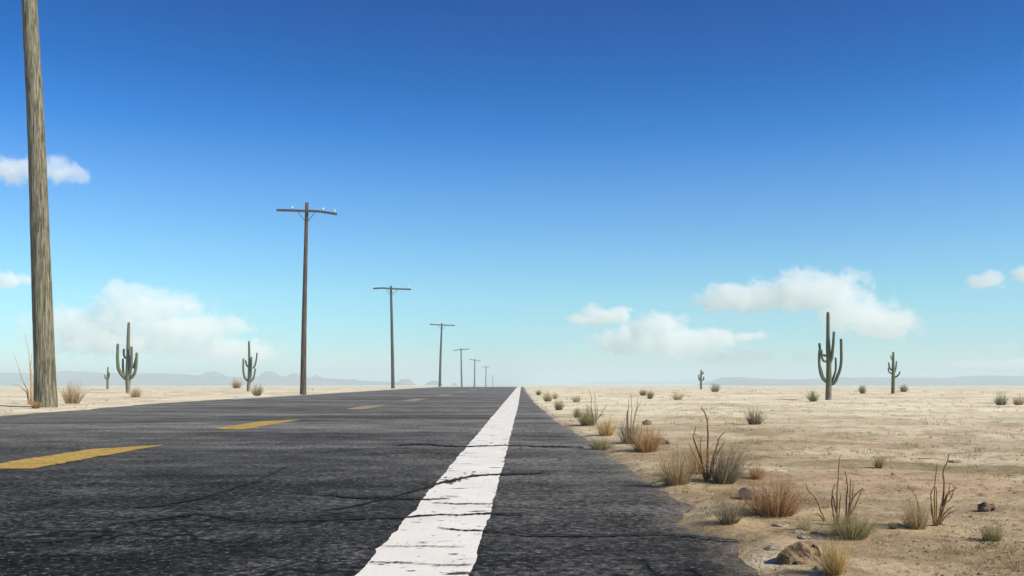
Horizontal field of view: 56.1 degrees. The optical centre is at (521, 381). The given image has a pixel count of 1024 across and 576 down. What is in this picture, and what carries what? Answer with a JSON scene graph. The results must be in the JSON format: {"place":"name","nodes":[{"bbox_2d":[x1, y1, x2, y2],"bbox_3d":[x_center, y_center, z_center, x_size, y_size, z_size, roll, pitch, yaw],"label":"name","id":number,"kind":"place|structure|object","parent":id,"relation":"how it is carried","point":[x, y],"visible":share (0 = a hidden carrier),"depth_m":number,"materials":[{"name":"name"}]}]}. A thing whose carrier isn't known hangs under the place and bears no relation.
{"place":"outdoors","nodes":[
{"label":"outdoors","id":0,"kind":"place"},
{"bbox_2d":[0,371,397,385],"bbox_3d":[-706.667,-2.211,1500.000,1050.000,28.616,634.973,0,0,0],"label":"hills","id":1,"kind":"structure","parent":0,"point":[82,378],"depth_m":1361.22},
{"bbox_2d":[200,371,225,376],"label":"hill","id":2,"kind":"structure","parent":0,"point":[215,373],"depth_m":1488.23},
{"bbox_2d":[258,371,278,377],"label":"hill","id":3,"kind":"structure","parent":0,"point":[265,374],"depth_m":1436.88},
{"bbox_2d":[286,373,306,377],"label":"hill","id":4,"kind":"structure","parent":0,"point":[294,375],"depth_m":1455.52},
{"bbox_2d":[0,387,759,575],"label":"road","id":5,"kind":"structure","parent":0,"point":[329,444],"depth_m":6.07,"materials":[{"name":"grey asphalt"}]},
{"bbox_2d":[0,445,160,467],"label":"yellow lane dash","id":6,"kind":"object","parent":5,"relation":"on","point":[35,462],"visible":1,"depth_m":8.83,"materials":[{"name":"paint"}]},
{"bbox_2d":[218,419,300,428],"bbox_3d":[-4.352,0.696,15.950,0.560,0.001,3.700,0,0,0],"label":"yellow lane dash","id":7,"kind":"object","parent":5,"relation":"on","point":[252,425],"visible":1,"depth_m":15.67,"materials":[{"name":"paint"}]},
{"bbox_2d":[243,387,431,398],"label":"faded edge line","id":8,"kind":"object","parent":5,"relation":"on","point":[315,394],"visible":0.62,"depth_m":52.89,"materials":[{"name":"white paint"}]},
{"bbox_2d":[348,405,384,408],"bbox_3d":[-4.278,0.696,26.700,0.570,0.001,4.600,0,0,0],"label":"yellow lane dash","id":9,"kind":"object","parent":5,"relation":"on","point":[365,407],"visible":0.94,"depth_m":26.07,"materials":[{"name":"paint"}]},
{"bbox_2d":[0,441,743,564],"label":"road crack","id":10,"kind":"object","parent":5,"relation":"on","point":[444,481],"visible":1,"depth_m":5.04,"materials":[{"name":"black asphalt"}]},
{"bbox_2d":[355,387,520,575],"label":"white edge line","id":11,"kind":"object","parent":5,"relation":"on","point":[411,532],"visible":0.96,"depth_m":4.89,"materials":[{"name":"paint"}]},
{"bbox_2d":[397,379,414,384],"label":"hill","id":12,"kind":"structure","parent":0,"point":[405,382],"depth_m":1231.51,"materials":[{"name":"stone"}]},
{"bbox_2d":[425,380,442,384],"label":"hill","id":13,"kind":"structure","parent":0,"point":[432,382],"depth_m":1279.74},
{"bbox_2d":[0,382,1023,575],"bbox_3d":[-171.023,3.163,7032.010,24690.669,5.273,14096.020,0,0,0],"label":"ground","id":14,"kind":"structure","parent":0,"point":[766,399],"depth_m":9.95,"materials":[{"name":"beige sand"}]},
{"bbox_2d":[13,337,33,403],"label":"dry reed","id":15,"kind":"object","parent":14,"relation":"on","point":[30,397],"visible":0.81,"depth_m":28.51,"materials":[{"name":"brown plant"}]},
{"bbox_2d":[27,400,43,408],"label":"grass tuft","id":16,"kind":"object","parent":14,"relation":"on","point":[37,405],"visible":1,"depth_m":24.30,"materials":[{"name":"brown plant"}]},
{"bbox_2d":[21,0,57,406],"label":"utility pole","id":17,"kind":"object","parent":14,"relation":"on","point":[45,381],"visible":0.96,"depth_m":25.51,"materials":[{"name":"brown wood"}]},
{"bbox_2d":[58,382,88,403],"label":"grass tuft","id":18,"kind":"object","parent":14,"relation":"on","point":[71,400],"visible":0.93,"depth_m":29.86,"materials":[{"name":"beige plant"}]},
{"bbox_2d":[104,367,109,388],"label":"saguaro cactus","id":19,"kind":"object","parent":14,"relation":"on","point":[107,379],"visible":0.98,"depth_m":90.24,"materials":[{"name":"green plant"}]},
{"bbox_2d":[116,322,137,392],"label":"saguaro cactus","id":20,"kind":"object","parent":14,"relation":"on","point":[127,377],"visible":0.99,"depth_m":60.02,"materials":[{"name":"green plant"}]},
{"bbox_2d":[128,388,143,396],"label":"dry bush","id":21,"kind":"object","parent":14,"relation":"on","point":[136,393],"visible":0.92,"depth_m":40.90,"materials":[{"name":"beige plant"}]},
{"bbox_2d":[229,378,243,387],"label":"dry bush","id":22,"kind":"object","parent":14,"relation":"on","point":[236,385],"visible":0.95,"depth_m":100.83,"materials":[{"name":"brown plant"}]},
{"bbox_2d":[242,341,257,390],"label":"saguaro cactus","id":23,"kind":"object","parent":14,"relation":"on","point":[248,379],"visible":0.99,"depth_m":66.85,"materials":[{"name":"green plant"}]},
{"bbox_2d":[249,382,266,395],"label":"dry bush","id":24,"kind":"object","parent":14,"relation":"on","point":[258,393],"visible":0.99,"depth_m":47.11,"materials":[{"name":"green plant"}]},
{"bbox_2d":[276,202,336,394],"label":"utility pole","id":25,"kind":"object","parent":14,"relation":"on","point":[303,340],"visible":0.97,"depth_m":52.39,"materials":[{"name":"brown wood"}]},
{"bbox_2d":[373,286,410,387],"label":"utility pole","id":26,"kind":"object","parent":14,"relation":"on","point":[392,349],"visible":0.95,"depth_m":99.36,"materials":[{"name":"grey wood"}]},
{"bbox_2d":[430,322,454,386],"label":"utility pole","id":27,"kind":"object","parent":14,"relation":"on","point":[440,356],"visible":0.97,"depth_m":158.82,"materials":[{"name":"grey wood"}]},
{"bbox_2d":[453,347,468,386],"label":"utility pole","id":28,"kind":"object","parent":14,"relation":"on","point":[460,349],"visible":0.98,"depth_m":265.80,"materials":[{"name":"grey wood"}]},
{"bbox_2d":[469,359,478,386],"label":"utility pole","id":29,"kind":"object","parent":14,"relation":"on","point":[474,370],"visible":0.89,"depth_m":362.74,"materials":[{"name":"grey wood"}]},
{"bbox_2d":[5,388,1023,573],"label":"dry stubble","id":30,"kind":"object","parent":14,"relation":"on","point":[991,543],"visible":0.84,"depth_m":8.38,"materials":[{"name":"beige plant"}]},
{"bbox_2d":[50,392,1023,575],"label":"pebbles","id":31,"kind":"object","parent":14,"relation":"on","point":[937,557],"visible":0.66,"depth_m":5.12,"materials":[{"name":"stone"}]},
{"bbox_2d":[541,391,553,401],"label":"dry bush","id":32,"kind":"object","parent":14,"relation":"on","point":[546,398],"visible":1,"depth_m":33.44,"materials":[{"name":"brown plant"}]},
{"bbox_2d":[552,399,565,409],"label":"dry bush","id":33,"kind":"object","parent":14,"relation":"on","point":[560,405],"visible":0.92,"depth_m":23.27,"materials":[{"name":"green plant"}]},
{"bbox_2d":[572,395,580,401],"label":"dry bush","id":34,"kind":"object","parent":14,"relation":"on","point":[576,398],"visible":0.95,"depth_m":32.28,"materials":[{"name":"beige plant"}]},
{"bbox_2d":[572,408,582,417],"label":"dry bush","id":35,"kind":"object","parent":14,"relation":"on","point":[577,414],"visible":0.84,"depth_m":18.41,"materials":[{"name":"green plant"}]},
{"bbox_2d":[574,404,600,425],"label":"dry bush","id":36,"kind":"object","parent":14,"relation":"on","point":[585,418],"visible":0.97,"depth_m":14.94,"materials":[{"name":"green plant"}]},
{"bbox_2d":[575,432,615,449],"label":"grass tuft","id":37,"kind":"object","parent":14,"relation":"on","point":[598,445],"visible":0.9,"depth_m":9.92,"materials":[{"name":"plant"}]},
{"bbox_2d":[588,390,606,424],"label":"dry shrub","id":38,"kind":"object","parent":14,"relation":"on","point":[595,409],"visible":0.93,"depth_m":15.09,"materials":[{"name":"brown plant"}]},
{"bbox_2d":[588,417,617,435],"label":"dry bush","id":39,"kind":"object","parent":14,"relation":"on","point":[604,431],"visible":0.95,"depth_m":12.22,"materials":[{"name":"beige plant"}]},
{"bbox_2d":[608,419,645,443],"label":"dry bush","id":40,"kind":"object","parent":14,"relation":"on","point":[627,434],"visible":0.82,"depth_m":10.58,"materials":[{"name":"brown plant"}]},
{"bbox_2d":[626,398,641,436],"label":"dry shrub","id":41,"kind":"object","parent":14,"relation":"on","point":[627,422],"visible":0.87,"depth_m":10.61,"materials":[{"name":"brown plant"}]},
{"bbox_2d":[638,389,646,395],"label":"dry bush","id":42,"kind":"object","parent":14,"relation":"on","point":[642,392],"visible":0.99,"depth_m":46.65,"materials":[{"name":"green plant"}]},
{"bbox_2d":[624,421,665,452],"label":"dry bush","id":43,"kind":"object","parent":14,"relation":"on","point":[651,445],"visible":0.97,"depth_m":9.34,"materials":[{"name":"brown plant"}]},
{"bbox_2d":[642,420,651,424],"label":"rock","id":44,"kind":"object","parent":14,"relation":"on","point":[646,423],"visible":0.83,"depth_m":15.11,"materials":[{"name":"brown stone"}]},
{"bbox_2d":[645,389,654,398],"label":"dry bush","id":45,"kind":"object","parent":14,"relation":"on","point":[650,394],"visible":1,"depth_m":37.70,"materials":[{"name":"green plant"}]},
{"bbox_2d":[654,438,670,444],"bbox_3d":[1.542,0.662,10.567,0.212,0.103,0.149,0,0,0],"label":"rock","id":46,"kind":"object","parent":14,"relation":"on","point":[665,441],"visible":0.45,"depth_m":10.52,"materials":[{"name":"brown stone"}]},
{"bbox_2d":[646,440,704,485],"bbox_3d":[1.028,0.520,6.383,0.419,0.334,0.398,0,0,39],"label":"dry bush","id":47,"kind":"object","parent":14,"relation":"on","point":[674,476],"visible":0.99,"depth_m":6.36,"materials":[{"name":"brown plant"}]},
{"bbox_2d":[670,392,685,399],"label":"dry bush","id":48,"kind":"object","parent":14,"relation":"on","point":[675,397],"visible":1,"depth_m":34.78,"materials":[{"name":"beige plant"}]},
{"bbox_2d":[680,439,711,474],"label":"dry bush","id":49,"kind":"object","parent":14,"relation":"on","point":[695,461],"visible":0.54,"depth_m":6.94,"materials":[{"name":"brown plant"}]},
{"bbox_2d":[698,370,703,388],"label":"saguaro cactus","id":50,"kind":"object","parent":14,"relation":"on","point":[700,379],"visible":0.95,"depth_m":85.71,"materials":[{"name":"green plant"}]},
{"bbox_2d":[689,407,724,480],"bbox_3d":[1.260,0.425,6.518,0.244,0.506,0.074,0,0,15],"label":"ocotillo","id":51,"kind":"object","parent":14,"relation":"on","point":[706,476],"visible":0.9,"depth_m":6.52,"materials":[{"name":"plant"}]},
{"bbox_2d":[710,384,720,391],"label":"dry bush","id":52,"kind":"object","parent":14,"relation":"on","point":[714,389],"visible":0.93,"depth_m":62.29,"materials":[{"name":"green plant"}]},
{"bbox_2d":[702,495,750,524],"bbox_3d":[0.995,0.611,4.628,0.293,0.149,0.251,0,0,-31],"label":"dry bush","id":53,"kind":"object","parent":14,"relation":"on","point":[724,513],"visible":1,"depth_m":4.62,"materials":[{"name":"green plant"}]},
{"bbox_2d":[702,438,756,483],"bbox_3d":[1.407,0.518,6.464,0.441,0.338,0.478,0,0,-41],"label":"dry bush","id":54,"kind":"object","parent":14,"relation":"on","point":[725,474],"visible":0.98,"depth_m":6.42,"materials":[{"name":"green plant"}]},
{"bbox_2d":[738,502,749,515],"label":"grass tuft","id":55,"kind":"object","parent":14,"relation":"on","point":[744,508],"visible":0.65,"depth_m":4.87,"materials":[{"name":"plant"}]},
{"bbox_2d":[740,405,767,424],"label":"dry bush","id":56,"kind":"object","parent":14,"relation":"on","point":[752,419],"visible":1,"depth_m":15.04,"materials":[{"name":"green plant"}]},
{"bbox_2d":[747,464,766,479],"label":"grass tuft","id":57,"kind":"object","parent":14,"relation":"on","point":[756,476],"visible":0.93,"depth_m":6.68,"materials":[{"name":"beige plant"}]},
{"bbox_2d":[738,486,777,498],"bbox_3d":[1.391,0.651,5.638,0.241,0.080,0.191,0,0,0],"label":"flat stone","id":58,"kind":"object","parent":14,"relation":"on","point":[745,490],"visible":0.44,"depth_m":5.59,"materials":[{"name":"grey stone"}]},
{"bbox_2d":[719,471,819,517],"bbox_3d":[1.292,0.555,4.892,0.500,0.248,0.544,0,0,44],"label":"dry bush","id":59,"kind":"object","parent":14,"relation":"on","point":[780,501],"visible":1,"depth_m":4.86,"materials":[{"name":"beige plant"}]},
{"bbox_2d":[763,545,783,550],"bbox_3d":[1.032,0.680,3.929,0.085,0.021,0.110,0,0,0],"label":"flat stone","id":60,"kind":"object","parent":14,"relation":"on","point":[773,547],"visible":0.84,"depth_m":3.90,"materials":[{"name":"grey stone"}]},
{"bbox_2d":[772,523,788,526],"bbox_3d":[1.239,0.688,4.593,0.077,0.026,0.095,0,0,0],"label":"flat stone","id":61,"kind":"object","parent":14,"relation":"on","point":[779,524],"visible":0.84,"depth_m":4.57,"materials":[{"name":"grey stone"}]},
{"bbox_2d":[790,529,804,533],"bbox_3d":[1.248,0.681,4.345,0.066,0.020,0.080,0,0,26],"label":"flat stone","id":62,"kind":"object","parent":14,"relation":"on","point":[795,531],"visible":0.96,"depth_m":4.33,"materials":[{"name":"grey stone"}]},
{"bbox_2d":[777,541,823,565],"bbox_3d":[1.064,0.658,3.667,0.181,0.093,0.135,0,0,0],"label":"boulder","id":63,"kind":"object","parent":14,"relation":"on","point":[798,553],"visible":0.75,"depth_m":3.64,"materials":[{"name":"stone"}]},
{"bbox_2d":[798,535,810,538],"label":"flat stone","id":64,"kind":"object","parent":14,"relation":"on","point":[803,536],"visible":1,"depth_m":4.22,"materials":[{"name":"grey stone"}]},
{"bbox_2d":[793,512,817,529],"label":"grass tuft","id":65,"kind":"object","parent":14,"relation":"on","point":[803,525],"visible":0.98,"depth_m":4.43,"materials":[{"name":"beige plant"}]},
{"bbox_2d":[805,390,818,401],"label":"dry bush","id":66,"kind":"object","parent":14,"relation":"on","point":[812,398],"visible":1,"depth_m":31.68,"materials":[{"name":"green plant"}]},
{"bbox_2d":[805,484,825,520],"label":"dry shrub","id":67,"kind":"object","parent":14,"relation":"on","point":[822,518],"visible":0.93,"depth_m":4.72,"materials":[{"name":"brown plant"}]},
{"bbox_2d":[812,530,828,534],"bbox_3d":[1.345,0.678,4.324,0.072,0.023,0.076,0,0,35],"label":"flat stone","id":68,"kind":"object","parent":14,"relation":"on","point":[821,532],"visible":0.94,"depth_m":4.30,"materials":[{"name":"grey stone"}]},
{"bbox_2d":[818,312,842,399],"bbox_3d":[11.367,-0.885,35.427,0.911,3.411,0.474,0,0,0],"label":"saguaro cactus","id":69,"kind":"object","parent":14,"relation":"on","point":[829,378],"visible":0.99,"depth_m":35.37,"materials":[{"name":"green plant"}]},
{"bbox_2d":[807,537,854,575],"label":"grass tuft","id":70,"kind":"object","parent":14,"relation":"on","point":[831,568],"visible":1,"depth_m":3.40,"materials":[{"name":"beige plant"}]},
{"bbox_2d":[831,457,862,524],"bbox_3d":[1.552,0.522,4.585,0.148,0.327,0.044,0,0,0],"label":"dry shrub","id":71,"kind":"object","parent":14,"relation":"on","point":[849,507],"visible":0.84,"depth_m":4.58,"materials":[{"name":"brown plant"}]},
{"bbox_2d":[812,504,886,539],"bbox_3d":[1.467,0.608,4.218,0.334,0.155,0.347,0,0,-32],"label":"dry bush","id":72,"kind":"object","parent":14,"relation":"on","point":[851,534],"visible":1,"depth_m":4.20,"materials":[{"name":"green plant"}]},
{"bbox_2d":[858,385,866,393],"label":"dry bush","id":73,"kind":"object","parent":14,"relation":"on","point":[862,390],"visible":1,"depth_m":51.35,"materials":[{"name":"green plant"}]},
{"bbox_2d":[870,457,884,468],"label":"grass tuft","id":74,"kind":"object","parent":14,"relation":"on","point":[880,465],"visible":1,"depth_m":7.54,"materials":[{"name":"green plant"}]},
{"bbox_2d":[887,521,897,528],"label":"grass tuft","id":75,"kind":"object","parent":14,"relation":"on","point":[894,526],"visible":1,"depth_m":4.45,"materials":[{"name":"plant"}]},
{"bbox_2d":[888,352,899,393],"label":"saguaro cactus","id":76,"kind":"object","parent":14,"relation":"on","point":[894,368],"visible":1,"depth_m":51.43,"materials":[{"name":"green plant"}]},
{"bbox_2d":[898,383,907,391],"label":"dry bush","id":77,"kind":"object","parent":14,"relation":"on","point":[903,389],"visible":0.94,"depth_m":62.50,"materials":[{"name":"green plant"}]},
{"bbox_2d":[890,493,936,529],"bbox_3d":[1.840,0.600,4.496,0.224,0.177,0.235,0,0,20],"label":"dry bush","id":78,"kind":"object","parent":14,"relation":"on","point":[915,522],"visible":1,"depth_m":4.48,"materials":[{"name":"brown plant"}]},
{"bbox_2d":[930,455,958,525],"bbox_3d":[1.986,0.509,4.510,0.138,0.338,0.040,0,0,0],"label":"ocotillo","id":79,"kind":"object","parent":14,"relation":"on","point":[940,519],"visible":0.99,"depth_m":4.51,"materials":[{"name":"brown plant"}]},
{"bbox_2d":[977,501,995,511],"bbox_3d":[2.424,0.654,5.001,0.098,0.061,0.071,0,0,0],"label":"rock","id":80,"kind":"object","parent":14,"relation":"on","point":[984,506],"visible":0.98,"depth_m":4.98,"materials":[{"name":"stone"}]},
{"bbox_2d":[973,520,1005,541],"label":"grass tuft","id":81,"kind":"object","parent":14,"relation":"on","point":[992,535],"visible":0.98,"depth_m":4.12,"materials":[{"name":"plant"}]},
{"bbox_2d":[990,392,1007,404],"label":"dry bush","id":82,"kind":"object","parent":14,"relation":"on","point":[1000,400],"visible":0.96,"depth_m":27.80,"materials":[{"name":"green plant"}]},
{"bbox_2d":[1010,394,1023,404],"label":"dry bush","id":83,"kind":"object","parent":14,"relation":"on","point":[1017,401],"visible":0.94,"depth_m":28.26,"materials":[{"name":"plant"}]},
{"bbox_2d":[0,0,1023,381],"label":"sky","id":84,"kind":"structure","parent":0,"point":[588,190],"materials":[{"name":"blue"}]},
{"bbox_2d":[576,380,711,383],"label":"hills","id":85,"kind":"structure","parent":0,"point":[661,382],"depth_m":2485.14,"materials":[{"name":"stone"}]},
{"bbox_2d":[697,375,1023,385],"bbox_3d":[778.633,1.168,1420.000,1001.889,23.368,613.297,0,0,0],"label":"hills","id":86,"kind":"structure","parent":0,"point":[997,380],"depth_m":1296.04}
]}

